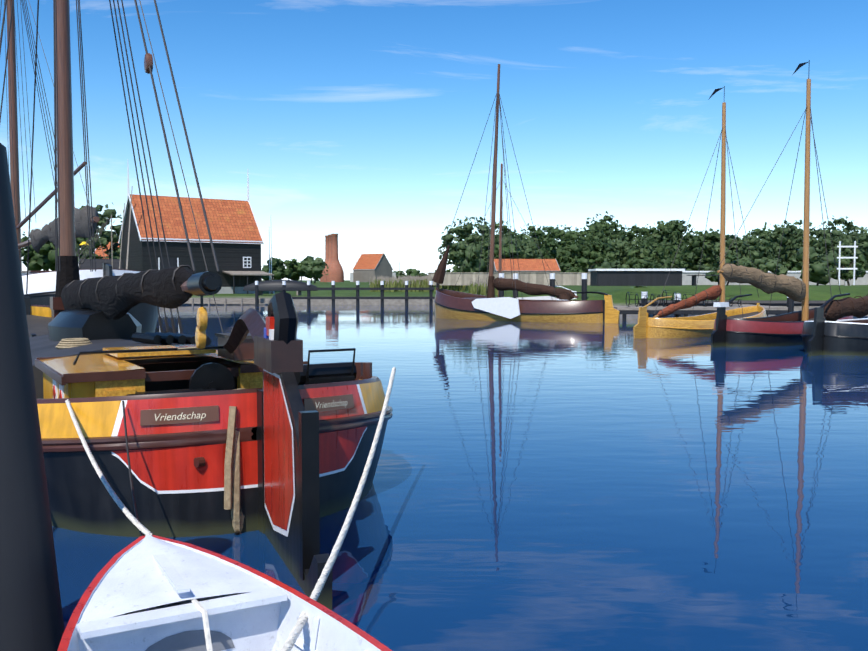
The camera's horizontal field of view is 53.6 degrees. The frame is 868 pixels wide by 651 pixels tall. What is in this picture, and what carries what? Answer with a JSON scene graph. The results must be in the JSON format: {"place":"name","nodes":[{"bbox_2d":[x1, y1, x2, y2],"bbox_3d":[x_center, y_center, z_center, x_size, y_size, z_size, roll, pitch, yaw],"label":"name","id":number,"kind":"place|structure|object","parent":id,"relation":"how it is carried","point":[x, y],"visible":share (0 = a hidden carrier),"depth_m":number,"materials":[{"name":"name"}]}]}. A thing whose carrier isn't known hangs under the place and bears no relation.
{"place":"outdoors","nodes":[
{"label":"outdoors","id":0,"kind":"place"},
{"bbox_2d":[0,143,64,650],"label":"mooring pole","id":1,"kind":"object","parent":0,"point":[31,616],"visible":1,"depth_m":3.83,"materials":[{"name":"black wood"}]},
{"bbox_2d":[80,259,121,268],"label":"fence","id":2,"kind":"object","parent":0,"point":[86,264],"depth_m":76.24,"materials":[{"name":"white paint"}]},
{"bbox_2d":[0,0,867,279],"label":"sky","id":3,"kind":"structure","parent":0,"point":[363,122],"materials":[{"name":"blue"}]},
{"bbox_2d":[52,305,867,650],"bbox_3d":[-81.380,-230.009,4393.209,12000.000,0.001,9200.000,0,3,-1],"label":"water","id":4,"kind":"structure","parent":0,"point":[576,487],"depth_m":6.99,"materials":[{"name":"blue liquid"}]},
{"bbox_2d":[0,0,159,332],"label":"ship","id":5,"kind":"object","parent":4,"relation":"on","point":[41,290],"visible":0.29,"depth_m":33.36,"materials":[{"name":"white paint"}]},
{"bbox_2d":[0,0,392,609],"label":"sailboat","id":6,"kind":"object","parent":4,"relation":"on","point":[254,422],"visible":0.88,"depth_m":6.06,"materials":[{"name":"red paint"}]},
{"bbox_2d":[65,367,395,650],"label":"mooring ropes","id":7,"kind":"object","parent":6,"relation":"attached to","point":[288,644],"visible":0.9,"depth_m":4.89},
{"bbox_2d":[57,534,391,650],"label":"white dinghy","id":8,"kind":"object","parent":4,"relation":"on","point":[191,597],"visible":1,"depth_m":3.53,"materials":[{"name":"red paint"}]},
{"bbox_2d":[255,281,434,305],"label":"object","id":9,"kind":"object","parent":4,"relation":"in","point":[357,289],"visible":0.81,"depth_m":58.92,"materials":[{"name":"white paint"}]},
{"bbox_2d":[454,164,576,299],"bbox_3d":[4.733,-4.708,48.497,7.160,8.776,2.258,0,3,1],"label":"white boat","id":10,"kind":"object","parent":4,"relation":"on","point":[501,229],"visible":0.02,"depth_m":48.44,"materials":[{"name":"paint"}]},
{"bbox_2d":[432,64,619,322],"bbox_3d":[3.792,-5.770,38.000,9.700,11.752,3.340,2,4,38],"label":"sailboat","id":11,"kind":"object","parent":4,"relation":"in","point":[490,306],"visible":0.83,"depth_m":37.64,"materials":[{"name":"brown paint"}]},
{"bbox_2d":[499,273,793,316],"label":"mooring piles","id":12,"kind":"object","parent":4,"relation":"in","point":[790,304],"visible":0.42,"depth_m":46.97,"materials":[{"name":"white paint"}]},
{"bbox_2d":[633,86,766,338],"bbox_3d":[8.696,-3.591,27.809,6.660,8.525,2.108,-2,4,-37],"label":"sailboat","id":13,"kind":"object","parent":4,"relation":"in","point":[697,326],"visible":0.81,"depth_m":27.78,"materials":[{"name":"yellow wood"}]},
{"bbox_2d":[711,60,852,346],"bbox_3d":[9.959,-3.383,24.438,6.660,8.585,2.207,-2,4,-37],"label":"red boat","id":14,"kind":"object","parent":4,"relation":"in","point":[785,329],"visible":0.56,"depth_m":23.52,"materials":[{"name":"brown paint"}]},
{"bbox_2d":[801,293,867,355],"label":"black boat","id":15,"kind":"object","parent":4,"relation":"on","point":[832,335],"visible":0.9,"depth_m":20.17,"materials":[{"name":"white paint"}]},
{"bbox_2d":[182,280,867,315],"bbox_3d":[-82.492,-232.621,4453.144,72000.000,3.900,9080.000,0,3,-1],"label":"ground","id":16,"kind":"structure","parent":0,"point":[819,292],"depth_m":61.37,"materials":[{"name":"green plant"}]},
{"bbox_2d":[76,214,112,268],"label":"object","id":17,"kind":"object","parent":16,"relation":"on","point":[86,242],"visible":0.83,"depth_m":71.26,"materials":[{"name":"black metal"}]},
{"bbox_2d":[95,242,118,258],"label":"roof","id":18,"kind":"structure","parent":16,"relation":"on","point":[98,252],"depth_m":100.30,"materials":[{"name":"tile"}]},
{"bbox_2d":[118,165,263,293],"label":"black shed","id":19,"kind":"structure","parent":16,"relation":"on","point":[237,239],"depth_m":72.30,"materials":[{"name":"wood"}]},
{"bbox_2d":[119,186,274,293],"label":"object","id":20,"kind":"object","parent":16,"relation":"on","point":[247,273],"visible":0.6,"depth_m":71.77,"materials":[{"name":"white wood"}]},
{"bbox_2d":[21,203,459,282],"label":"trees","id":21,"kind":"object","parent":16,"relation":"on","point":[309,267],"visible":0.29,"depth_m":132.08,"materials":[{"name":"green plant"}]},
{"bbox_2d":[185,280,317,304],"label":"upturned boat","id":22,"kind":"object","parent":16,"relation":"on","point":[272,285],"visible":0.54,"depth_m":65.32,"materials":[{"name":"grey wood"}]},
{"bbox_2d":[320,234,343,281],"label":"lime kilns","id":23,"kind":"object","parent":16,"relation":"on","point":[335,272],"visible":0.94,"depth_m":249.88,"materials":[{"name":"brick"}]},
{"bbox_2d":[352,253,392,281],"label":"stone house","id":24,"kind":"structure","parent":16,"relation":"on","point":[366,267],"depth_m":254.53,"materials":[{"name":"stone"}]},
{"bbox_2d":[350,262,399,281],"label":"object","id":25,"kind":"object","parent":16,"relation":"on","point":[351,276],"visible":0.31,"depth_m":414.93,"materials":[{"name":"concrete"}]},
{"bbox_2d":[368,274,497,295],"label":"reeds","id":26,"kind":"object","parent":16,"relation":"on","point":[413,282],"visible":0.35,"depth_m":78.38,"materials":[{"name":"green plant"}]},
{"bbox_2d":[494,258,560,285],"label":"roof","id":27,"kind":"structure","parent":16,"relation":"on","point":[530,265],"depth_m":111.28,"materials":[{"name":"tile"}]},
{"bbox_2d":[427,241,867,320],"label":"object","id":28,"kind":"object","parent":16,"relation":"on","point":[631,277],"visible":0.65,"depth_m":62.42,"materials":[{"name":"white paint"}]},
{"bbox_2d":[438,211,867,285],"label":"trees","id":29,"kind":"object","parent":16,"relation":"on","point":[600,244],"visible":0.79,"depth_m":164.80,"materials":[{"name":"green plant"}]}
]}

